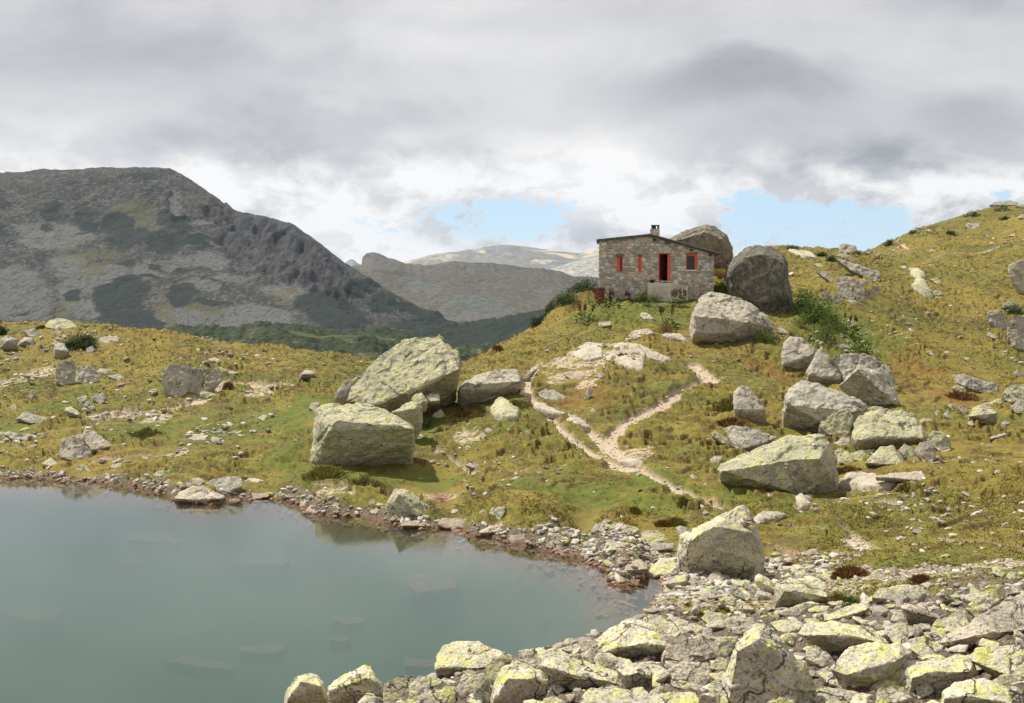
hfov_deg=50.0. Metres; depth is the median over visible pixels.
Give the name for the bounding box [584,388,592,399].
rock
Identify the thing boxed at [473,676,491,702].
rock
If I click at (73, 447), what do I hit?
boulder
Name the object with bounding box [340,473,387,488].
grass tuft
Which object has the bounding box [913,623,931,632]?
stone
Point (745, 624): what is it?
rock
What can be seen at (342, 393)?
rock
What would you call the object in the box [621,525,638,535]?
rock
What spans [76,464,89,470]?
rock
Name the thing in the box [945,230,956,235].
dwarf pine
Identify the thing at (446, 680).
rock
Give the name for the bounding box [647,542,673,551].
rock
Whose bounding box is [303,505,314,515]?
rock
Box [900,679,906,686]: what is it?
stone
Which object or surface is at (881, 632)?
stone
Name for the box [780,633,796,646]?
stone
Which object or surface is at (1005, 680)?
stone
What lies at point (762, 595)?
stone
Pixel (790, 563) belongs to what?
grass tuft
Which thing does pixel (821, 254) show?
dwarf pine
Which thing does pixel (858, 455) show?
rock
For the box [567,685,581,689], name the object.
stone
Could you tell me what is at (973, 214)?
dwarf pine
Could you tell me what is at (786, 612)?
stone
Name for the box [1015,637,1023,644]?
stone
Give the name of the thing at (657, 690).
stone
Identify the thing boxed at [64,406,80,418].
rock
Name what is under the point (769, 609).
stone
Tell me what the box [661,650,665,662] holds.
stone
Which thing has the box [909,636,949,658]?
rock
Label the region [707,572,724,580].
rock
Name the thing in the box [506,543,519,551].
rock
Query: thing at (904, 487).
grass tuft
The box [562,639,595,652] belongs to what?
rock
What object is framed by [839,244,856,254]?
boulder
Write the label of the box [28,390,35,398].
rock
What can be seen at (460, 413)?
grass tuft
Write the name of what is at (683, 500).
grass tuft
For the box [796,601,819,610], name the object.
stone
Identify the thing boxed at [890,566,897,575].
rock
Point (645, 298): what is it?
shrub
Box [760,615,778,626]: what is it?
stone
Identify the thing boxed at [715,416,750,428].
grass tuft
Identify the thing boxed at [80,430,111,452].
boulder
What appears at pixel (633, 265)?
stone hut
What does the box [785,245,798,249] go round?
dwarf pine
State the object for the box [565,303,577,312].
shrub
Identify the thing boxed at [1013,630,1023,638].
stone
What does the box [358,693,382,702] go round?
stone
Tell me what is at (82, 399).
rock
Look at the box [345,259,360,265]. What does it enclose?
blue peak
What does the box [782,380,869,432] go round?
boulder
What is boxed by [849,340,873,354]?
shrub
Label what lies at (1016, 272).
boulder
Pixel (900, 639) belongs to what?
rock
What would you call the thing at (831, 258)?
dwarf pine
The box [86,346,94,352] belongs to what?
rock
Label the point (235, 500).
rock
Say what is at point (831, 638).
boulder
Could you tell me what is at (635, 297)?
shrub
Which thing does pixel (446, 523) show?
rock
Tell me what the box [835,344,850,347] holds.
rock
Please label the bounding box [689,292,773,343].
boulder
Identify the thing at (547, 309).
dwarf pine
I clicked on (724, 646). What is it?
rock
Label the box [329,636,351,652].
submerged rock
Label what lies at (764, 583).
rock
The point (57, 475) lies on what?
stone
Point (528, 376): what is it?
rock
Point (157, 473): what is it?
rock
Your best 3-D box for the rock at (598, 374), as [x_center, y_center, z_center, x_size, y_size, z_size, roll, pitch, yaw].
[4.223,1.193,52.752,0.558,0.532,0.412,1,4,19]
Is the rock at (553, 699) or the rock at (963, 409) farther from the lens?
the rock at (963, 409)
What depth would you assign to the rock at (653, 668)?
15.02 m
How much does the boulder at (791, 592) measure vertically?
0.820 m
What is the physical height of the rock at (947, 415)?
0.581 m
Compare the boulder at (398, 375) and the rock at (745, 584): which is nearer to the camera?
the rock at (745, 584)
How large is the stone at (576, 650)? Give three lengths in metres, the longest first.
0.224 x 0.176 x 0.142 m
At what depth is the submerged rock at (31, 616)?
29.62 m
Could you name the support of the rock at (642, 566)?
on the ground at (116, 636)
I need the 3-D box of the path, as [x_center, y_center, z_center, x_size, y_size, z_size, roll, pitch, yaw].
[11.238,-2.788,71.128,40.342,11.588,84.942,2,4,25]
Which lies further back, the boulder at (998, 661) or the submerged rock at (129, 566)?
the submerged rock at (129, 566)
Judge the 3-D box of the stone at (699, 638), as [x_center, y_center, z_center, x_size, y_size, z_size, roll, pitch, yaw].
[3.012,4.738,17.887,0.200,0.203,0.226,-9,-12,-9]
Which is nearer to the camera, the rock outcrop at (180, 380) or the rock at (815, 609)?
the rock at (815, 609)
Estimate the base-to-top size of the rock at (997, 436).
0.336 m
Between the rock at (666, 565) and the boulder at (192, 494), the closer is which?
the rock at (666, 565)
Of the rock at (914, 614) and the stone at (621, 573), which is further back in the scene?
the stone at (621, 573)
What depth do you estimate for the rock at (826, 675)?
12.59 m
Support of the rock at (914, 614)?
on the ground at (116, 636)
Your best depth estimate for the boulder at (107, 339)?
68.92 m
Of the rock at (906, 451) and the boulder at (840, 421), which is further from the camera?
the boulder at (840, 421)
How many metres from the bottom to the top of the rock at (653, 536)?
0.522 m
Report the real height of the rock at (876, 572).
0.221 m
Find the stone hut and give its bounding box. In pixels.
[596,225,720,301]
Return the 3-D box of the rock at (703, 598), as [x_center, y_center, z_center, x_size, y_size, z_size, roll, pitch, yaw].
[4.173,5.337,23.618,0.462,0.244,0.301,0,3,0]
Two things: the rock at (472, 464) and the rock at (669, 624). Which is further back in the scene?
the rock at (472, 464)
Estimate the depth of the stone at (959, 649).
13.44 m
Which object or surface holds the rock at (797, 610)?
on the ground at (116, 636)
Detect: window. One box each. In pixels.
[617,257,622,271]
[638,256,641,271]
[686,254,696,269]
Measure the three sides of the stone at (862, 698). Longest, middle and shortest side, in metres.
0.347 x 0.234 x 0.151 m
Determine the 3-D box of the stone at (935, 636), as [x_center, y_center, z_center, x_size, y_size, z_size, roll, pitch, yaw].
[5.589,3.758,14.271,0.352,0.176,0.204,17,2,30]
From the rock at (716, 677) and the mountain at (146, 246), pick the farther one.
the mountain at (146, 246)
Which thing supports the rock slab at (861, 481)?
on the ground at (116, 636)
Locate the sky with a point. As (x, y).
(400, 130)
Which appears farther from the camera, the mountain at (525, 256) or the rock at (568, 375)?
the mountain at (525, 256)
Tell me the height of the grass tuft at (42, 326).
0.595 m
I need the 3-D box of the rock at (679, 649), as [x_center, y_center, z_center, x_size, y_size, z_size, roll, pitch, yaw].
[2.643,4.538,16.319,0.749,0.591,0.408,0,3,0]
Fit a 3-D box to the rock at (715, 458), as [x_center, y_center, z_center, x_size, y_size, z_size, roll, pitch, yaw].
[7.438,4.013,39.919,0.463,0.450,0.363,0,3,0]
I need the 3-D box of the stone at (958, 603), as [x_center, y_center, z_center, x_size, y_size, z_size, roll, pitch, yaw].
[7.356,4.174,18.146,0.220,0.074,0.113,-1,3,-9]
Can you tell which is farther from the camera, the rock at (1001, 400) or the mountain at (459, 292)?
the mountain at (459, 292)
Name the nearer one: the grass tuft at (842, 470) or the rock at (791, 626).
the rock at (791, 626)
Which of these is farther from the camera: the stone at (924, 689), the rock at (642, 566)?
the rock at (642, 566)
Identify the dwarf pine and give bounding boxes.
[0,319,9,335]
[62,331,99,350]
[529,313,547,328]
[542,298,558,314]
[549,288,580,309]
[566,273,598,293]
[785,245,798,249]
[817,250,827,256]
[826,253,839,261]
[882,239,893,246]
[909,225,935,233]
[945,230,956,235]
[964,210,981,217]
[992,204,1011,212]
[999,216,1010,220]
[1001,302,1023,314]
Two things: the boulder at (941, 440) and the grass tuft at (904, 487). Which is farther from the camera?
the boulder at (941, 440)
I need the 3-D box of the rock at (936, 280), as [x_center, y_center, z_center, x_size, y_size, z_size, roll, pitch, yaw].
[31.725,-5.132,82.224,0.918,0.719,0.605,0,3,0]
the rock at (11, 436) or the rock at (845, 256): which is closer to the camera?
the rock at (11, 436)
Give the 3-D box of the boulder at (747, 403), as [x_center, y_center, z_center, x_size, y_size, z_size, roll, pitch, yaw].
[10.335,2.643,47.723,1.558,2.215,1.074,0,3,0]
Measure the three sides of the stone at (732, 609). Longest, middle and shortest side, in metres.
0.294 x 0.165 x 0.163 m
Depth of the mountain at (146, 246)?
1145.75 m
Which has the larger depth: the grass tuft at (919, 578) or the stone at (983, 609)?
the grass tuft at (919, 578)
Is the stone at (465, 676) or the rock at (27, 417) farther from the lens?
the rock at (27, 417)
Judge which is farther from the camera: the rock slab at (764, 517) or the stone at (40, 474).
the stone at (40, 474)
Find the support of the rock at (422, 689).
on the ground at (116, 636)
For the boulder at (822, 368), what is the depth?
55.22 m
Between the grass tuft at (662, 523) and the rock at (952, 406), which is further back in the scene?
the rock at (952, 406)
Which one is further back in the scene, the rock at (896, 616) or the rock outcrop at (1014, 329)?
the rock outcrop at (1014, 329)
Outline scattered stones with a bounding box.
[0,209,1023,698]
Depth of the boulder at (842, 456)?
41.02 m
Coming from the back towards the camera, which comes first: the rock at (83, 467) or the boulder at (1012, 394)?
the boulder at (1012, 394)
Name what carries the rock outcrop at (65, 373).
on the ground at (116, 636)
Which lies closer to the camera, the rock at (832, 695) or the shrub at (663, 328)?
the rock at (832, 695)
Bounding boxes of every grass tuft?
[34,324,44,330]
[123,426,165,439]
[222,381,234,389]
[300,464,349,481]
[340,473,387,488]
[454,410,473,417]
[490,345,503,351]
[509,399,532,408]
[629,506,641,514]
[653,518,670,526]
[668,516,686,526]
[676,495,691,508]
[711,397,733,412]
[714,268,724,277]
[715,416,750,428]
[782,561,795,565]
[826,591,850,605]
[828,562,871,579]
[836,465,862,474]
[837,594,860,606]
[894,481,910,492]
[908,573,933,584]
[938,599,955,606]
[944,388,982,400]
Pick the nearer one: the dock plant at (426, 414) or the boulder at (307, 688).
the boulder at (307, 688)
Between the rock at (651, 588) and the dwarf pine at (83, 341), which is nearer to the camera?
the rock at (651, 588)
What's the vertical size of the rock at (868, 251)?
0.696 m
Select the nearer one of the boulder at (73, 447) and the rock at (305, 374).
the boulder at (73, 447)
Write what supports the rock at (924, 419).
on the ground at (116, 636)
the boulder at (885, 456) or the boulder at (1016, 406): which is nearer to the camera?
the boulder at (885, 456)
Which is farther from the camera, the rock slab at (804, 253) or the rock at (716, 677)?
the rock slab at (804, 253)
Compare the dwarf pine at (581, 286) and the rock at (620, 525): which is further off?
the dwarf pine at (581, 286)
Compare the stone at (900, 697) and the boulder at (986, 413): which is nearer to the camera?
the stone at (900, 697)
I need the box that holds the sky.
[0,0,1023,263]
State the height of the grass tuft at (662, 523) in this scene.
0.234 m
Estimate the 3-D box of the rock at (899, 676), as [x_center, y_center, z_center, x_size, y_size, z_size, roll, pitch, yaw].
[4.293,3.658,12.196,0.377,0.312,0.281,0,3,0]
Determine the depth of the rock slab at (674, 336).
61.60 m
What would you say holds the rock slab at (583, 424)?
on the ground at (116, 636)
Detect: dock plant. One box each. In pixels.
[422,408,432,426]
[574,302,595,322]
[588,285,622,307]
[659,304,678,326]
[669,288,687,306]
[840,313,862,335]
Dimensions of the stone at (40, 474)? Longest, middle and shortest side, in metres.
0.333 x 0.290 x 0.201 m
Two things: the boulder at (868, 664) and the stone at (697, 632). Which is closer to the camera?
the boulder at (868, 664)
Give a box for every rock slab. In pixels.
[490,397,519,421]
[533,402,561,419]
[558,410,590,431]
[616,455,643,468]
[661,332,688,341]
[753,511,786,523]
[787,249,816,258]
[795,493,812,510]
[838,471,895,491]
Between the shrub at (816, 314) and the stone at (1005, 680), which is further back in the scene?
the shrub at (816, 314)
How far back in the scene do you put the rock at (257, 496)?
37.29 m
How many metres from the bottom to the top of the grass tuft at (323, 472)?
0.595 m
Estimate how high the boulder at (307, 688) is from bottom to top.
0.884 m
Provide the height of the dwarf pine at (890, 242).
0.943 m
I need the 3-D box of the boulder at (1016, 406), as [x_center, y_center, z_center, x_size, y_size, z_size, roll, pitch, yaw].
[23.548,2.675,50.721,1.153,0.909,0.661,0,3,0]
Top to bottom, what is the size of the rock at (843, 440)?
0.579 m
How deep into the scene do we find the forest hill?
865.68 m
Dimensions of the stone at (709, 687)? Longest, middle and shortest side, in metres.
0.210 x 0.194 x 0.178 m
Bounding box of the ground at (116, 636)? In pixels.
[0,204,1023,702]
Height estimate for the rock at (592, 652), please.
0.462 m
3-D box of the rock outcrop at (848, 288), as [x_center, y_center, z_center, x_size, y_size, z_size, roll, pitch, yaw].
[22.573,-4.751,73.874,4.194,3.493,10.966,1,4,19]
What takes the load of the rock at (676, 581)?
on the ground at (116, 636)
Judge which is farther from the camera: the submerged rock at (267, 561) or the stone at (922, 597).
the submerged rock at (267, 561)
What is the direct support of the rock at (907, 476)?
on the ground at (116, 636)
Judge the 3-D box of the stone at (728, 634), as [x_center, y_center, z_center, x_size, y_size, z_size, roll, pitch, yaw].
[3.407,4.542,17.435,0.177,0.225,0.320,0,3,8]
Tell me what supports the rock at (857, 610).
on the ground at (116, 636)
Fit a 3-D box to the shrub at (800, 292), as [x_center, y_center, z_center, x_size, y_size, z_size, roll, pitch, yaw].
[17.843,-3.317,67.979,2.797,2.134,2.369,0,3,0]
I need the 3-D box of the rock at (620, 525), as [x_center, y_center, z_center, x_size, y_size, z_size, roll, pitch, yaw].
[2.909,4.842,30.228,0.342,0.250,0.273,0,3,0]
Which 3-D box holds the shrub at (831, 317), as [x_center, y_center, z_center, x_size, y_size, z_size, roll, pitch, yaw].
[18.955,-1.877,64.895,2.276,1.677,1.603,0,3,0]
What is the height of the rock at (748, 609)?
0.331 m
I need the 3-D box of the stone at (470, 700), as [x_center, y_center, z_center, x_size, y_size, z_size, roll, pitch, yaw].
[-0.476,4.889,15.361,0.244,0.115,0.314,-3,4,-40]
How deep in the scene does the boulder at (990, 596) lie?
16.70 m
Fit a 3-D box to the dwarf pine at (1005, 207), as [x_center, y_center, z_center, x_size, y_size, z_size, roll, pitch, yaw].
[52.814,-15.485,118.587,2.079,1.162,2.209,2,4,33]
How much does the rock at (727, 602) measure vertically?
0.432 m
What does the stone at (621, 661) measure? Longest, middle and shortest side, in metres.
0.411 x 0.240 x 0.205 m
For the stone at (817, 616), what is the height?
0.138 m
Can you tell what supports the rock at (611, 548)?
on the ground at (116, 636)
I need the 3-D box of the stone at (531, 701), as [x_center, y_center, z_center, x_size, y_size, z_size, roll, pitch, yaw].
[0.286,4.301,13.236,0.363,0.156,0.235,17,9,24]
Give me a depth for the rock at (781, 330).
63.05 m
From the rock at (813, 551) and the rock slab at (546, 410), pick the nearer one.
the rock at (813, 551)
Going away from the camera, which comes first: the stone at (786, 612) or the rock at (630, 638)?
the rock at (630, 638)
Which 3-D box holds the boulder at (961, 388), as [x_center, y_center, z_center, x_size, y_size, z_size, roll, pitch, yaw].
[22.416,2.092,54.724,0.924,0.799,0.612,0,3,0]
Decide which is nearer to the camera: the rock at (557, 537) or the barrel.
the rock at (557, 537)
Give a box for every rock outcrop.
[56,361,123,386]
[162,364,238,397]
[566,329,671,371]
[816,257,879,303]
[908,268,932,298]
[986,301,1023,350]
[989,200,1023,207]
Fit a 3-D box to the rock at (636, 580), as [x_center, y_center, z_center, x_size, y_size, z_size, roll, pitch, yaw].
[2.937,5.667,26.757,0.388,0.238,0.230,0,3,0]
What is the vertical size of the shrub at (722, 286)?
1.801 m
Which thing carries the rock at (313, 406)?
on the ground at (116, 636)
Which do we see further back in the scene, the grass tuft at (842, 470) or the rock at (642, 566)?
the grass tuft at (842, 470)
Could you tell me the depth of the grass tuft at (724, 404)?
48.81 m
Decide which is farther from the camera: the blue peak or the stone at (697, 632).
the blue peak
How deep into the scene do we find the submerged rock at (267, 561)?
33.87 m
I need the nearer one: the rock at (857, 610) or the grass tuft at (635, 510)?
the rock at (857, 610)
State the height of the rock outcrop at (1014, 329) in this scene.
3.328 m
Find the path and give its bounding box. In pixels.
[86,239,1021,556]
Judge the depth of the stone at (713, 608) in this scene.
22.08 m
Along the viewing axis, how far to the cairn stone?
25.70 m
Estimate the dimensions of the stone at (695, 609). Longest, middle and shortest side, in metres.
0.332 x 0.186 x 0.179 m
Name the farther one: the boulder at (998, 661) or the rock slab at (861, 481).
the rock slab at (861, 481)
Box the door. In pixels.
[659,253,669,280]
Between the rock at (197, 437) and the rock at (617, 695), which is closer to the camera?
the rock at (617, 695)
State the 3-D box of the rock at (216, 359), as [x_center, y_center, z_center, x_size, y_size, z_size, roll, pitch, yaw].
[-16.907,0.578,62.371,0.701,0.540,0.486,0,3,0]
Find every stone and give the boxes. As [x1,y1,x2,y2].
[36,471,43,476]
[53,474,63,477]
[111,477,117,483]
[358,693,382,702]
[459,673,472,681]
[467,697,482,702]
[490,672,498,685]
[523,699,542,702]
[550,683,565,694]
[566,694,576,702]
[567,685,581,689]
[572,647,580,655]
[593,653,617,667]
[615,570,627,575]
[617,657,631,667]
[639,661,654,667]
[649,686,664,695]
[652,671,668,683]
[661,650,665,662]
[663,572,669,577]
[687,654,703,656]
[691,605,700,613]
[693,636,703,642]
[695,629,702,635]
[698,693,716,702]
[702,683,715,692]
[706,620,724,629]
[710,605,718,611]
[725,631,731,636]
[729,606,738,612]
[732,628,740,634]
[740,613,746,618]
[741,522,750,525]
[756,590,772,599]
[756,608,762,614]
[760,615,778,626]
[764,605,775,611]
[767,696,795,702]
[776,608,797,617]
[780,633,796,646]
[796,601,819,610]
[809,670,818,676]
[812,695,825,702]
[813,614,821,621]
[828,600,844,606]
[832,673,841,687]
[850,694,874,702]
[852,616,862,624]
[869,679,899,690]
[875,630,883,636]
[887,691,914,702]
[890,609,904,616]
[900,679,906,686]
[901,596,910,601]
[902,659,917,672]
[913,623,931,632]
[915,682,933,698]
[917,593,926,602]
[918,654,944,660]
[924,601,936,607]
[926,700,939,702]
[929,632,943,641]
[940,589,946,598]
[942,626,955,633]
[945,607,958,613]
[948,644,968,653]
[950,601,963,605]
[965,593,976,601]
[966,655,982,670]
[975,638,998,646]
[978,606,989,612]
[993,674,1023,689]
[1006,587,1019,596]
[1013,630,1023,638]
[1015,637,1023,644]
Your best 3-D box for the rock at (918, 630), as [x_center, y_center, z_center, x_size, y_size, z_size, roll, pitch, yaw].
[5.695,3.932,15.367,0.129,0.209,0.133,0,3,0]
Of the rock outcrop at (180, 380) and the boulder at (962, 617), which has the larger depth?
the rock outcrop at (180, 380)
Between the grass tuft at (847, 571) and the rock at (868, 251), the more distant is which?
the rock at (868, 251)
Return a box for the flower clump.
[646,301,676,308]
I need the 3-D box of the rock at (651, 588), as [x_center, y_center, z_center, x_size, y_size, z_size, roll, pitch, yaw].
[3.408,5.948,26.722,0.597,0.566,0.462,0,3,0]
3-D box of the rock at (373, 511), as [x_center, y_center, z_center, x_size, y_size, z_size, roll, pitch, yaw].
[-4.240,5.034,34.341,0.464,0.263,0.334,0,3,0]
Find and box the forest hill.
[418,309,548,346]
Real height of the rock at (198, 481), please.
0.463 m
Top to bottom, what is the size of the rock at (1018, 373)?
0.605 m
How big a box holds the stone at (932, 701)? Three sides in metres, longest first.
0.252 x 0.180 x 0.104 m
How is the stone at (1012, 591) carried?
on the ground at (116, 636)
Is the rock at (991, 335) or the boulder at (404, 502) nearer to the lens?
the boulder at (404, 502)
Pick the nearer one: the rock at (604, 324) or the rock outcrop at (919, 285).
the rock at (604, 324)
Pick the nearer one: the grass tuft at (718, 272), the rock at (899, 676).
the rock at (899, 676)
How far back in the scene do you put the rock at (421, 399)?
46.97 m
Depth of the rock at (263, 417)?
51.01 m
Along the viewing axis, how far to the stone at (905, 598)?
19.88 m
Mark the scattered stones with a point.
(716, 587)
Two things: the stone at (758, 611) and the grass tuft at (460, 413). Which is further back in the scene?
the grass tuft at (460, 413)
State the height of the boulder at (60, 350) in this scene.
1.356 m
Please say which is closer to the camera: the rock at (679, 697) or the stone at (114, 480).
the rock at (679, 697)
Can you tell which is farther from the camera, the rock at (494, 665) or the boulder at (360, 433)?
the boulder at (360, 433)
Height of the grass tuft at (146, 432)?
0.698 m
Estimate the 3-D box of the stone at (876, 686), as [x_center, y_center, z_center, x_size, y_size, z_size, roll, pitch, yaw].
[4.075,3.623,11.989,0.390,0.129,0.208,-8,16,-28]
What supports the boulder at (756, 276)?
on the ground at (116, 636)
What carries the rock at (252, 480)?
on the ground at (116, 636)
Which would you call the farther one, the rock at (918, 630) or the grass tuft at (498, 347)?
the grass tuft at (498, 347)
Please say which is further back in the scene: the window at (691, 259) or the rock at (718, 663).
the window at (691, 259)
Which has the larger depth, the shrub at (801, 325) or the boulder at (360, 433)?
the shrub at (801, 325)
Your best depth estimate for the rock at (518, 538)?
30.80 m
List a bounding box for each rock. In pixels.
[0,603,63,630]
[2,432,37,440]
[16,411,47,423]
[17,337,33,347]
[23,329,41,337]
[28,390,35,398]
[42,458,57,466]
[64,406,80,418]
[76,395,86,402]
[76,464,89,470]
[84,401,95,410]
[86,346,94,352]
[92,393,105,403]
[110,463,121,467]
[119,560,142,572]
[127,531,163,549]
[153,470,170,476]
[155,530,179,550]
[164,655,234,680]
[186,477,204,485]
[188,434,207,439]
[208,357,219,363]
[228,498,240,503]
[235,549,289,574]
[237,643,287,665]
[244,478,263,481]
[251,493,268,499]
[257,414,266,419]
[300,370,315,380]
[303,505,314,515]
[309,402,319,410]
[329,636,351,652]
[331,615,364,634]
[335,379,351,403]
[369,508,378,513]
[383,675,413,702]
[399,520,425,530]
[402,573,457,601]
[404,657,435,677]
[407,675,455,702]
[411,393,427,411]
[426,393,439,404]
[432,409,444,417]
[437,518,465,529]
[441,678,455,684]
[454,672,486,695]
[465,460,478,468]
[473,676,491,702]
[479,520,507,535]
[486,659,504,685]
[489,507,505,518]
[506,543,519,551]
[508,533,524,544]
[516,648,539,669]
[523,367,538,381]
[536,647,622,688]
[538,389,565,399]
[542,696,564,702]
[546,533,563,547]
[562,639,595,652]
[563,371,582,378]
[581,687,652,702]
[583,643,598,663]
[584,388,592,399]
[593,523,604,529]
[594,371,605,377]
[595,618,664,658]
[598,321,610,327]
[602,519,610,523]
[607,540,634,552]
[612,523,623,529]
[616,663,652,688]
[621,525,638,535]
[625,560,648,573]
[630,579,639,583]
[635,530,665,542]
[639,312,654,319]
[641,584,659,594]
[643,614,705,633]
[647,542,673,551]
[647,557,676,579]
[648,664,670,682]
[650,692,698,702]
[657,598,670,604]
[664,634,714,662]
[665,575,687,587]
[665,660,709,688]
[670,680,703,690]
[676,525,687,534]
[689,577,700,585]
[696,593,714,601]
[698,604,717,607]
[702,611,722,623]
[702,628,713,637]
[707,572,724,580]
[708,687,722,702]
[709,636,737,656]
[709,657,727,671]
[709,673,722,681]
[710,455,721,462]
[711,431,730,445]
[711,681,721,688]
[720,596,742,610]
[723,617,738,630]
[728,587,755,600]
[741,619,754,629]
[742,582,751,587]
[742,605,754,613]
[755,573,775,593]
[770,620,802,632]
[776,325,787,333]
[783,606,804,616]
[803,549,819,555]
[806,645,834,666]
[808,606,829,612]
[816,686,864,702]
[817,667,835,686]
[823,602,868,621]
[833,436,849,445]
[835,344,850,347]
[839,253,851,260]
[850,449,873,460]
[861,620,884,631]
[863,248,872,254]
[870,570,884,575]
[872,584,928,603]
[875,471,925,481]
[875,685,909,702]
[884,623,914,641]
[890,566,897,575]
[890,666,906,683]
[891,612,905,620]
[891,635,908,643]
[899,444,915,459]
[900,603,939,626]
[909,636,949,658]
[912,529,921,533]
[913,624,922,635]
[919,418,931,421]
[920,562,931,570]
[920,582,934,587]
[929,278,941,283]
[933,290,942,295]
[943,411,952,419]
[947,403,955,409]
[958,405,968,413]
[987,332,996,338]
[988,397,1004,405]
[990,433,1005,440]
[992,569,1004,576]
[1006,572,1020,579]
[1014,370,1023,376]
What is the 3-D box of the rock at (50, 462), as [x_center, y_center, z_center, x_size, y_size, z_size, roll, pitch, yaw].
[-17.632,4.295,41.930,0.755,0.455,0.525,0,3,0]
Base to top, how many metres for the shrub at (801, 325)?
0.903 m
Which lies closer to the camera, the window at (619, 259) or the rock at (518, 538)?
the rock at (518, 538)
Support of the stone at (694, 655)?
on the ground at (116, 636)
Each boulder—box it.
[0,335,17,350]
[45,318,77,328]
[53,342,69,358]
[59,435,91,460]
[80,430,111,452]
[98,335,119,343]
[174,485,224,503]
[206,476,241,491]
[284,673,326,702]
[310,402,414,466]
[326,665,383,702]
[341,334,461,412]
[385,489,434,516]
[390,401,422,439]
[434,641,512,677]
[457,369,522,405]
[490,661,550,702]
[669,224,732,268]
[677,505,764,578]
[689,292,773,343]
[717,434,838,493]
[720,623,817,702]
[724,245,792,313]
[724,425,776,451]
[733,386,766,422]
[773,578,829,608]
[781,336,815,370]
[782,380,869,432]
[798,620,888,656]
[805,348,841,383]
[818,409,853,436]
[830,641,911,688]
[832,353,895,387]
[834,448,854,464]
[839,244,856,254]
[839,364,897,407]
[851,406,927,449]
[865,445,903,466]
[905,654,977,692]
[914,441,935,462]
[927,430,950,451]
[932,608,979,636]
[935,592,1023,649]
[941,678,1010,702]
[952,374,998,392]
[952,385,966,392]
[964,223,979,228]
[968,402,997,426]
[969,644,1023,677]
[971,584,1004,608]
[1002,385,1023,403]
[1008,260,1023,294]
[1009,681,1023,702]
[1010,400,1023,413]
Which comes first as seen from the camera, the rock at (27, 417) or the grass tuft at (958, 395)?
the rock at (27, 417)
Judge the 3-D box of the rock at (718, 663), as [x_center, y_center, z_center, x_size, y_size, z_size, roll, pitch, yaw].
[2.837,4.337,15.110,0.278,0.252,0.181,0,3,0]
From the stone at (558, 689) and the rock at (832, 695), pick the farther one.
the stone at (558, 689)
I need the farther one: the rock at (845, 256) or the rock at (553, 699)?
the rock at (845, 256)
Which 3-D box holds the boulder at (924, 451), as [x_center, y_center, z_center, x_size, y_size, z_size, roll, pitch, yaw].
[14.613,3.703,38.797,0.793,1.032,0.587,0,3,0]
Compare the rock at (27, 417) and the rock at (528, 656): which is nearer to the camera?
the rock at (528, 656)
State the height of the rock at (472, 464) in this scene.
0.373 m
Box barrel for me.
[594,287,604,303]
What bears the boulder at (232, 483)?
on the ground at (116, 636)
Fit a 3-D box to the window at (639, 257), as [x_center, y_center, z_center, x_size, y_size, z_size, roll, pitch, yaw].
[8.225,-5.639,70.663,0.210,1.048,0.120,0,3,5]
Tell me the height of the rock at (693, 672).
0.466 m
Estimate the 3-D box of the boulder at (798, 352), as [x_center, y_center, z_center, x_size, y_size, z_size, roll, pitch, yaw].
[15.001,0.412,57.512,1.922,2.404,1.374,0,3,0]
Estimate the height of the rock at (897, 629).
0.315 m
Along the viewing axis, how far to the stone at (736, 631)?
18.66 m
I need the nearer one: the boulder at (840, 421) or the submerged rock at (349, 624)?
the submerged rock at (349, 624)
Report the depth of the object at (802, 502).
34.67 m
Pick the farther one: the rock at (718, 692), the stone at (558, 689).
the stone at (558, 689)
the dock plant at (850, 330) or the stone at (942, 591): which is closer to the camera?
the stone at (942, 591)
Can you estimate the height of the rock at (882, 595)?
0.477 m
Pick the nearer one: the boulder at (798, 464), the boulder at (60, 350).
the boulder at (798, 464)
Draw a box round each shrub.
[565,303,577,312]
[629,294,641,303]
[636,290,654,301]
[647,295,661,302]
[658,320,679,333]
[714,275,727,292]
[752,329,777,344]
[779,282,821,314]
[790,318,811,329]
[794,289,843,327]
[802,319,838,344]
[817,306,845,333]
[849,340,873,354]
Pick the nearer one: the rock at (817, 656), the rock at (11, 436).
the rock at (817, 656)
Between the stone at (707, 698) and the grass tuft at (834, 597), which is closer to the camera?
the stone at (707, 698)
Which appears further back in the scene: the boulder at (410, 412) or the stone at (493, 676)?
the boulder at (410, 412)
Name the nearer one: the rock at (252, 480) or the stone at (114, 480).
the rock at (252, 480)
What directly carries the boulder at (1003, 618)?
on the ground at (116, 636)
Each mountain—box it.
[0,167,457,336]
[351,252,598,322]
[403,245,598,268]
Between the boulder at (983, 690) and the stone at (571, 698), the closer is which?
the boulder at (983, 690)
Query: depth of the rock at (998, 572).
21.39 m
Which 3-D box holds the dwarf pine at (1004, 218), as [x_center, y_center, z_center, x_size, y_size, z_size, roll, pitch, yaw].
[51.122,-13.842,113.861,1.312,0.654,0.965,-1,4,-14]
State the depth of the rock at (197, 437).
45.57 m
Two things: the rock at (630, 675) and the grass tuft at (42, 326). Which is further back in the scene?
the grass tuft at (42, 326)
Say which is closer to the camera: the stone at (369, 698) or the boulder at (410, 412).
the stone at (369, 698)
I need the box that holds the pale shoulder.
[550,257,598,277]
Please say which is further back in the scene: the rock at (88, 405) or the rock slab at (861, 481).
the rock at (88, 405)
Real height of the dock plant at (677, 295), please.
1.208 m

